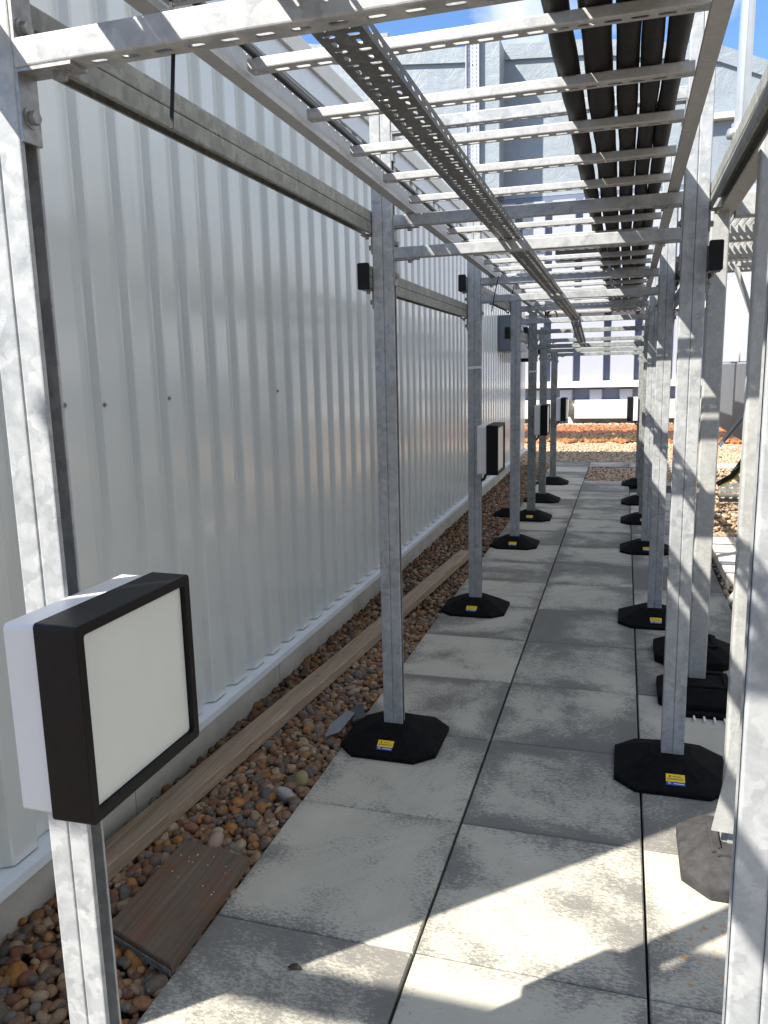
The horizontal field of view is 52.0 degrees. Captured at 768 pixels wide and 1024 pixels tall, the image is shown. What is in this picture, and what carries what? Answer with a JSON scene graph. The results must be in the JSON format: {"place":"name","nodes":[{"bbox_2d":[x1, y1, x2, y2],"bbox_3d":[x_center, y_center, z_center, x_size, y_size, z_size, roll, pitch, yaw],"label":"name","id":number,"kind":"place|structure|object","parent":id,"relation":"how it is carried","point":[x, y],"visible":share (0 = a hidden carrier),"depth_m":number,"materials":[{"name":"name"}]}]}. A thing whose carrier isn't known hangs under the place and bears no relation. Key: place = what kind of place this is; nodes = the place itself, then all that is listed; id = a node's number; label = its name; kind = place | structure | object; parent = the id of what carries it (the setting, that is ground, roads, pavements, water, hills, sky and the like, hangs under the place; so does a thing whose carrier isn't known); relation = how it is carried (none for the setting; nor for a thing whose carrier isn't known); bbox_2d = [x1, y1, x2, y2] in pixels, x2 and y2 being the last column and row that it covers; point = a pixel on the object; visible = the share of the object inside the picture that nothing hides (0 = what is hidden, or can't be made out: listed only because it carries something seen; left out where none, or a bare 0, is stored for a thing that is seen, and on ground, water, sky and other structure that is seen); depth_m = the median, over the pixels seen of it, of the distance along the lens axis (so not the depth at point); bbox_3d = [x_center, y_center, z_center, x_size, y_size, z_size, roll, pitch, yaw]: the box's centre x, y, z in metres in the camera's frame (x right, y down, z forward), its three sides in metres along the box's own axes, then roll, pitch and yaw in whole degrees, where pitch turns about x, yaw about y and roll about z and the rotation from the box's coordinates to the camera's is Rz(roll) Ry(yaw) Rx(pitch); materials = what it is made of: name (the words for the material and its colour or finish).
{"place":"outdoors","nodes":[
{"label":"outdoors","id":0,"kind":"place"},
{"bbox_2d":[0,0,527,945],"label":"clad building","id":1,"kind":"structure","parent":0,"point":[216,336],"depth_m":3.19,"materials":[{"name":"grey paint"}]},
{"bbox_2d":[498,315,527,352],"bbox_3d":[1.717,-2.335,10.353,0.255,0.440,1.150,2,11,17],"label":"wall cabinet","id":2,"kind":"object","parent":1,"relation":"attached to","point":[504,321],"depth_m":9.84,"materials":[{"name":"grey metal"}]},
{"bbox_2d":[521,325,527,349],"bbox_3d":[1.822,-2.332,10.321,0.035,0.390,1.100,2,11,17],"label":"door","id":3,"kind":"structure","parent":2,"relation":"in","point":[524,346],"depth_m":10.48,"materials":[{"name":"grey metal"}]},
{"bbox_2d":[521,344,537,361],"bbox_3d":[2.151,-2.406,11.800,0.250,0.300,0.600,2,11,17],"label":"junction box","id":4,"kind":"object","parent":1,"relation":"attached to","point":[524,356],"visible":0.2,"depth_m":11.54,"materials":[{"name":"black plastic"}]},
{"bbox_2d":[288,963,300,969],"bbox_3d":[-0.235,1.200,2.075,0.038,0.006,0.021,0,10,6],"label":"dead leaf","id":5,"kind":"object","parent":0,"point":[294,966],"visible":1,"depth_m":2.07,"materials":[{"name":"brown plant"}]},
{"bbox_2d":[13,467,738,1023],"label":"ground","id":6,"kind":"structure","parent":0,"point":[27,959],"depth_m":2.96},
{"bbox_2d":[0,615,435,1023],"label":"gravel strip","id":7,"kind":"object","parent":6,"relation":"on","point":[292,747],"visible":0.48,"depth_m":2.80,"materials":[{"name":"brown gravel"}]},
{"bbox_2d":[112,840,249,976],"bbox_3d":[-0.608,1.149,2.331,0.265,0.032,0.520,2,11,17],"label":"wooden plank","id":8,"kind":"object","parent":7,"relation":"on","point":[161,920],"visible":0.98,"depth_m":2.29,"materials":[{"name":"brown wood"}]},
{"bbox_2d":[207,830,223,847],"bbox_3d":[-0.563,1.103,2.635,0.049,0.052,0.075,2,11,17],"label":"flint stone","id":9,"kind":"object","parent":7,"relation":"on","point":[216,839],"visible":0.84,"depth_m":2.62,"materials":[{"name":"stone"}]},
{"bbox_2d":[276,786,294,801],"bbox_3d":[-0.368,1.052,2.929,0.072,0.062,0.051,2,11,17],"label":"flint stone","id":10,"kind":"object","parent":7,"relation":"on","point":[284,793],"visible":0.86,"depth_m":2.91,"materials":[{"name":"grey stone"}]},
{"bbox_2d":[105,550,468,881],"bbox_3d":[-0.118,0.739,4.475,0.105,0.069,4.519,3,11,21],"label":"timber batten","id":11,"kind":"object","parent":7,"relation":"on","point":[131,840],"visible":0.87,"depth_m":3.21,"materials":[{"name":"brown wood"}]},
{"bbox_2d":[293,770,307,785],"bbox_3d":[-0.321,1.031,3.030,0.063,0.060,0.064,2,11,17],"label":"flint stone","id":12,"kind":"object","parent":7,"relation":"on","point":[300,777],"visible":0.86,"depth_m":3.01,"materials":[{"name":"stone"}]},
{"bbox_2d":[325,710,354,736],"bbox_3d":[-0.195,0.926,3.448,0.073,0.046,0.203,3,11,24],"label":"plastic shard","id":13,"kind":"object","parent":7,"relation":"on","point":[338,724],"visible":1,"depth_m":3.44,"materials":[{"name":"grey plastic"}]},
{"bbox_2d":[351,703,364,724],"bbox_3d":[-0.116,0.907,3.529,0.060,0.052,0.126,-3,10,-7],"label":"slate chip","id":14,"kind":"object","parent":7,"relation":"on","point":[359,714],"visible":0.79,"depth_m":3.51,"materials":[{"name":"grey stone"}]},
{"bbox_2d":[354,462,548,620],"bbox_3d":[1.296,-0.062,9.046,0.586,0.079,8.632,2,11,17],"label":"gravel strip","id":15,"kind":"object","parent":6,"relation":"on","point":[441,552],"visible":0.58,"depth_m":6.79,"materials":[{"name":"brown gravel"}]},
{"bbox_2d":[492,507,509,517],"bbox_3d":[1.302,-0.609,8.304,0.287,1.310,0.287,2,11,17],"label":"rubber foot","id":16,"kind":"object","parent":15,"relation":"on","point":[503,512],"visible":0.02,"depth_m":8.33,"materials":[{"name":"black rubber"}]},
{"bbox_2d":[520,422,741,481],"bbox_3d":[5.132,-1.409,16.245,6.488,0.163,11.865,2,11,17],"label":"gravel bed","id":17,"kind":"object","parent":6,"relation":"on","point":[728,453],"visible":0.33,"depth_m":13.91,"materials":[{"name":"beige gravel"}]},
{"bbox_2d":[525,423,741,443],"bbox_3d":[5.705,-1.803,18.113,6.934,0.220,4.915,2,11,17],"label":"sedum bed","id":18,"kind":"object","parent":6,"relation":"on","point":[600,433],"visible":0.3,"depth_m":17.48,"materials":[{"name":"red plant"}]},
{"bbox_2d":[669,464,739,608],"bbox_3d":[4.323,0.195,7.263,2.764,0.099,10.540,2,11,17],"label":"gravel bed","id":19,"kind":"object","parent":6,"relation":"on","point":[732,510],"visible":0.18,"depth_m":8.10,"materials":[{"name":"brown gravel"}]},
{"bbox_2d":[712,536,735,586],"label":"slab","id":20,"kind":"structure","parent":19,"relation":"on","point":[723,551],"depth_m":6.14,"materials":[{"name":"grey concrete"}]},
{"bbox_2d":[718,414,742,501],"bbox_3d":[2.464,-0.246,5.229,0.505,1.623,0.452,2,11,17],"label":"cross braced stand","id":21,"kind":"object","parent":19,"relation":"on","point":[720,444],"visible":0.41,"depth_m":5.49,"materials":[{"name":"grey metal"}]},
{"bbox_2d":[716,459,740,486],"bbox_3d":[2.391,-0.556,5.245,0.307,0.778,0.086,2,11,17],"label":"power cable","id":22,"kind":"object","parent":21,"relation":"attached to","point":[734,472],"visible":0.35,"depth_m":5.28,"materials":[{"name":"black rubber"}]},
{"bbox_2d":[721,470,739,485],"bbox_3d":[2.410,-0.551,5.235,0.291,0.768,0.064,2,11,17],"label":"earth cable","id":23,"kind":"object","parent":21,"relation":"attached to","point":[737,474],"visible":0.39,"depth_m":5.28,"materials":[{"name":"plastic"}]},
{"bbox_2d":[719,272,750,440],"bbox_3d":[4.191,-0.919,6.831,2.200,2.405,2.400,2,11,17],"label":"air handling unit","id":24,"kind":"object","parent":19,"relation":"on","point":[734,350],"visible":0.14,"depth_m":7.03,"materials":[{"name":"white metal"}]},
{"bbox_2d":[137,462,736,1023],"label":"paved path","id":25,"kind":"structure","parent":0,"point":[533,910],"depth_m":2.55,"materials":[{"name":"grey concrete"}]},
{"bbox_2d":[340,711,448,764],"bbox_3d":[0.050,0.926,3.359,0.410,0.085,0.410,2,11,17],"label":"rubber foot","id":26,"kind":"object","parent":25,"relation":"on","point":[412,739],"visible":0.98,"depth_m":3.25},
{"bbox_2d":[368,11,715,754],"bbox_3d":[0.544,-0.401,2.945,1.190,2.680,0.041,2,11,17],"label":"support frame","id":27,"kind":"object","parent":26,"relation":"on","point":[688,233],"visible":0.81,"depth_m":2.87,"materials":[{"name":"metal"}]},
{"bbox_2d":[357,263,467,329],"bbox_3d":[0.213,-1.034,3.927,0.046,0.165,2.022,2,11,17],"label":"long rail","id":28,"kind":"object","parent":27,"relation":"attached to","point":[411,292],"visible":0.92,"depth_m":3.68,"materials":[{"name":"metal"}]},
{"bbox_2d":[673,239,723,321],"bbox_3d":[1.396,-0.998,3.571,0.046,0.165,2.022,2,11,17],"label":"long rail","id":29,"kind":"object","parent":27,"relation":"attached to","point":[715,253],"visible":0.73,"depth_m":2.62,"materials":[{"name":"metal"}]},
{"bbox_2d":[708,65,767,232],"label":"long rail","id":30,"kind":"object","parent":27,"relation":"attached to","point":[750,135],"visible":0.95,"depth_m":2.02,"materials":[{"name":"metal"}]},
{"bbox_2d":[441,593,509,618],"bbox_3d":[0.603,0.590,5.167,0.410,0.085,0.410,2,11,17],"label":"rubber foot","id":31,"kind":"object","parent":25,"relation":"on","point":[485,605],"visible":1,"depth_m":5.05},
{"bbox_2d":[467,156,677,607],"bbox_3d":[1.097,-0.712,4.758,1.193,2.630,0.045,2,11,17],"label":"support frame","id":32,"kind":"object","parent":31,"relation":"on","point":[477,298],"visible":0.94,"depth_m":4.71,"materials":[{"name":"metal"}]},
{"bbox_2d":[312,24,585,342],"bbox_3d":[0.662,-1.046,3.545,0.078,0.312,9.023,2,11,17],"label":"cable tray","id":33,"kind":"object","parent":32,"relation":"on","point":[481,210],"visible":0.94,"depth_m":1.59,"materials":[{"name":"metal"}]},
{"bbox_2d":[458,274,510,320],"bbox_3d":[0.767,-1.529,5.720,0.046,0.165,2.052,2,11,17],"label":"long rail","id":34,"kind":"object","parent":32,"relation":"attached to","point":[462,288],"visible":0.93,"depth_m":5.43,"materials":[{"name":"metal"}]},
{"bbox_2d":[477,422,504,481],"bbox_3d":[0.656,-0.349,4.939,0.166,0.409,0.305,2,11,17],"label":"wall lamp","id":35,"kind":"object","parent":32,"relation":"attached to","point":[490,448],"visible":1,"depth_m":4.79,"materials":[{"name":"white paint"}]},
{"bbox_2d":[674,262,679,293],"bbox_3d":[1.950,-1.494,5.365,0.046,0.165,2.052,2,11,17],"label":"long rail","id":36,"kind":"object","parent":32,"relation":"attached to","point":[677,277],"visible":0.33,"depth_m":4.41,"materials":[{"name":"metal"}]},
{"bbox_2d":[490,534,539,549],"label":"rubber foot","id":37,"kind":"object","parent":25,"relation":"on","point":[520,542],"visible":1,"depth_m":6.88},
{"bbox_2d":[510,227,659,540],"bbox_3d":[1.661,-1.014,6.600,1.190,2.550,0.041,2,11,17],"label":"support frame","id":38,"kind":"object","parent":37,"relation":"on","point":[518,321],"visible":0.96,"depth_m":6.57,"materials":[{"name":"metal"}]},
{"bbox_2d":[505,327,527,347],"bbox_3d":[1.240,-1.597,7.289,0.046,0.165,1.402,2,11,17],"label":"long rail","id":39,"kind":"object","parent":38,"relation":"attached to","point":[524,337],"visible":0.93,"depth_m":6.68,"materials":[{"name":"metal"}]},
{"bbox_2d":[520,509,551,521],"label":"rubber foot","id":40,"kind":"object","parent":25,"relation":"on","point":[536,515],"visible":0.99,"depth_m":8.09},
{"bbox_2d":[527,307,647,513],"bbox_3d":[2.041,-0.985,7.870,1.193,2.030,0.045,2,11,17],"label":"support frame","id":41,"kind":"object","parent":40,"relation":"on","point":[533,346],"visible":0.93,"depth_m":7.86,"materials":[{"name":"metal"}]},
{"bbox_2d":[523,327,539,344],"bbox_3d":[1.592,-1.870,8.432,0.046,0.165,1.252,2,11,17],"label":"long rail","id":42,"kind":"object","parent":41,"relation":"attached to","point":[526,330],"visible":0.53,"depth_m":7.84,"materials":[{"name":"metal"}]},
{"bbox_2d":[534,404,549,439],"bbox_3d":[1.590,-0.888,7.994,0.166,0.409,0.305,2,11,17],"label":"wall lamp","id":43,"kind":"object","parent":41,"relation":"attached to","point":[542,420],"visible":1,"depth_m":7.84,"materials":[{"name":"white paint"}]},
{"bbox_2d":[523,493,560,503],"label":"rubber foot","id":44,"kind":"object","parent":25,"relation":"on","point":[546,498],"visible":0.8,"depth_m":9.17},
{"bbox_2d":[538,323,644,495],"bbox_3d":[2.374,-1.137,8.961,1.190,1.930,0.041,2,11,17],"label":"support frame","id":45,"kind":"object","parent":44,"relation":"on","point":[544,339],"visible":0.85,"depth_m":8.94,"materials":[{"name":"metal"}]},
{"bbox_2d":[536,476,568,484],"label":"rubber foot","id":46,"kind":"object","parent":25,"relation":"on","point":[557,480],"visible":0.76,"depth_m":10.55},
{"bbox_2d":[550,351,640,478],"bbox_3d":[2.801,-1.269,10.368,1.190,1.675,0.041,2,11,17],"label":"support frame","id":47,"kind":"object","parent":46,"relation":"on","point":[554,375],"visible":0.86,"depth_m":10.40,"materials":[{"name":"metal"}]},
{"bbox_2d":[556,397,567,424],"bbox_3d":[2.352,-1.320,10.485,0.166,0.409,0.305,2,11,17],"label":"wall lamp","id":48,"kind":"object","parent":47,"relation":"attached to","point":[561,408],"visible":1,"depth_m":10.34,"materials":[{"name":"white paint"}]},
{"bbox_2d":[627,396,638,427],"bbox_3d":[3.220,-1.279,10.142,0.166,0.409,0.305,2,11,17],"label":"wall lamp","id":49,"kind":"object","parent":47,"relation":"attached to","point":[632,407],"visible":0.98,"depth_m":10.00,"materials":[{"name":"white paint"}]},
{"bbox_2d":[622,477,636,486],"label":"rubber foot","id":50,"kind":"object","parent":25,"relation":"on","point":[631,482],"visible":0.43,"depth_m":10.28},
{"bbox_2d":[621,494,638,505],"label":"rubber foot","id":51,"kind":"object","parent":25,"relation":"on","point":[632,500],"visible":0.43,"depth_m":8.90},
{"bbox_2d":[621,512,641,524],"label":"rubber foot","id":52,"kind":"object","parent":25,"relation":"on","point":[634,518],"visible":0.32,"depth_m":7.81},
{"bbox_2d":[618,602,665,630],"bbox_3d":[1.658,0.622,4.850,0.410,0.085,0.410,2,11,17],"label":"rubber foot","id":53,"kind":"object","parent":25,"relation":"on","point":[640,616],"visible":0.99,"depth_m":4.75},
{"bbox_2d":[620,538,668,555],"bbox_3d":[2.220,0.281,6.686,0.410,0.085,0.410,2,11,17],"label":"rubber foot","id":54,"kind":"object","parent":25,"relation":"on","point":[638,546],"visible":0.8,"depth_m":6.58},
{"bbox_2d":[614,738,723,801],"bbox_3d":[1.105,0.958,3.042,0.410,0.085,0.410,2,11,17],"label":"rubber foot","id":55,"kind":"object","parent":25,"relation":"on","point":[693,772],"visible":0.98,"depth_m":2.94},
{"bbox_2d":[653,634,729,671],"bbox_3d":[1.658,0.728,4.216,0.400,0.100,0.400,2,11,17],"label":"rubber foot","id":56,"kind":"object","parent":25,"relation":"on","point":[718,654],"visible":0.51,"depth_m":4.09},
{"bbox_2d":[656,670,727,712],"bbox_3d":[1.494,0.825,3.690,0.400,0.100,0.400,2,11,17],"label":"rubber foot","id":57,"kind":"object","parent":25,"relation":"on","point":[709,693],"visible":0.31,"depth_m":3.56},
{"bbox_2d":[676,814,731,902],"bbox_3d":[1.128,1.056,2.442,0.400,0.100,0.400,2,11,17],"label":"rubber foot","id":58,"kind":"object","parent":25,"relation":"on","point":[705,855],"visible":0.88,"depth_m":2.38},
{"bbox_2d":[687,0,767,843],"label":"support frame","id":59,"kind":"structure","parent":58,"relation":"on","point":[740,226],"depth_m":2.81,"materials":[{"name":"metal"}]},
{"bbox_2d":[686,710,725,724],"bbox_3d":[1.426,0.903,3.489,0.305,0.019,0.125,2,11,17],"label":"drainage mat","id":60,"kind":"object","parent":25,"relation":"on","point":[705,715],"visible":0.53,"depth_m":3.48,"materials":[{"name":"black plastic"}]},
{"bbox_2d":[391,487,670,1023],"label":"path bedding","id":61,"kind":"object","parent":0,"point":[634,489],"depth_m":2.60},
{"bbox_2d":[300,0,767,59],"label":"sky","id":62,"kind":"structure","parent":0,"point":[524,8],"materials":[{"name":"blue"}]},
{"bbox_2d":[485,180,756,423],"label":"white building","id":63,"kind":"structure","parent":0,"point":[597,388],"depth_m":21.62,"materials":[{"name":"concrete"}]},
{"bbox_2d":[309,39,767,200],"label":"roof plant room","id":64,"kind":"object","parent":63,"relation":"on","point":[436,71],"visible":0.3,"depth_m":21.09,"materials":[{"name":"silver metal"}]},
{"bbox_2d":[465,23,479,176],"bbox_3d":[2.340,-10.064,20.751,0.360,5.100,0.100,2,11,17],"label":"perforated riser","id":65,"kind":"object","parent":64,"relation":"attached to","point":[468,67],"visible":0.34,"depth_m":20.55,"materials":[{"name":"silver metal"}]},
{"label":"rubber foot","id":66,"kind":"object","parent":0,"visible":0},
{"bbox_2d":[0,0,767,1023],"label":"support frame","id":67,"kind":"object","parent":66,"relation":"on","point":[36,424],"visible":1,"depth_m":1.14,"materials":[{"name":"metal"}]},
{"bbox_2d":[3,572,198,824],"bbox_3d":[-0.460,0.333,1.294,0.166,0.409,0.305,2,11,17],"label":"wall lamp","id":68,"kind":"object","parent":67,"relation":"attached to","point":[102,684],"visible":1,"depth_m":1.18,"materials":[{"name":"white paint"}]},
{"bbox_2d":[169,0,174,128],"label":"cable tie","id":69,"kind":"object","parent":67,"relation":"hanging from","point":[172,93],"visible":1,"depth_m":1.10,"materials":[{"name":"black plastic"}]},
{"bbox_2d":[30,4,372,254],"bbox_3d":[-0.622,-0.729,1.180,0.046,0.165,3.942,2,11,17],"label":"long rail","id":70,"kind":"object","parent":67,"relation":"attached to","point":[132,92],"visible":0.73,"depth_m":1.81,"materials":[{"name":"metal"}]},
{"bbox_2d":[124,0,734,317],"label":"cable ladder","id":71,"kind":"object","parent":67,"relation":"attached to","point":[247,73],"visible":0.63,"depth_m":1.95,"materials":[{"name":"silver metal"}]},
{"bbox_2d":[192,2,557,317],"bbox_3d":[0.373,-1.213,3.552,0.128,0.270,8.727,2,11,17],"label":"power cable","id":72,"kind":"object","parent":71,"relation":"on","point":[278,76],"visible":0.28,"depth_m":2.09,"materials":[{"name":"grey plastic"}]},
{"bbox_2d":[491,276,498,311],"bbox_3d":[0.666,-1.306,4.708,0.047,0.206,0.008,-1,10,3],"label":"cable tie","id":73,"kind":"object","parent":71,"relation":"hanging from","point":[494,293],"visible":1,"depth_m":4.71,"materials":[{"name":"black plastic"}]},
{"bbox_2d":[541,0,614,311],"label":"insulated pipe","id":74,"kind":"object","parent":71,"relation":"on","point":[564,50],"visible":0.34,"depth_m":1.89,"materials":[{"name":"black rubber"}]},
{"bbox_2d":[577,0,621,311],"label":"insulated pipe","id":75,"kind":"object","parent":71,"relation":"on","point":[597,49],"visible":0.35,"depth_m":1.90,"materials":[{"name":"black rubber"}]},
{"bbox_2d":[616,0,641,311],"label":"insulated pipe","id":76,"kind":"object","parent":71,"relation":"on","point":[628,44],"visible":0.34,"depth_m":1.90,"materials":[{"name":"black rubber"}]},
{"bbox_2d":[629,17,665,297],"bbox_3d":[1.139,-1.300,3.526,0.052,0.189,9.252,2,11,17],"label":"insulated pipe","id":77,"kind":"object","parent":71,"relation":"on","point":[652,38],"visible":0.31,"depth_m":1.88,"materials":[{"name":"black rubber"}]},
{"bbox_2d":[633,13,694,310],"bbox_3d":[1.182,-1.299,3.513,0.052,0.188,9.252,2,11,17],"label":"insulated pipe","id":78,"kind":"object","parent":71,"relation":"on","point":[679,31],"visible":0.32,"depth_m":1.87,"materials":[{"name":"black rubber"}]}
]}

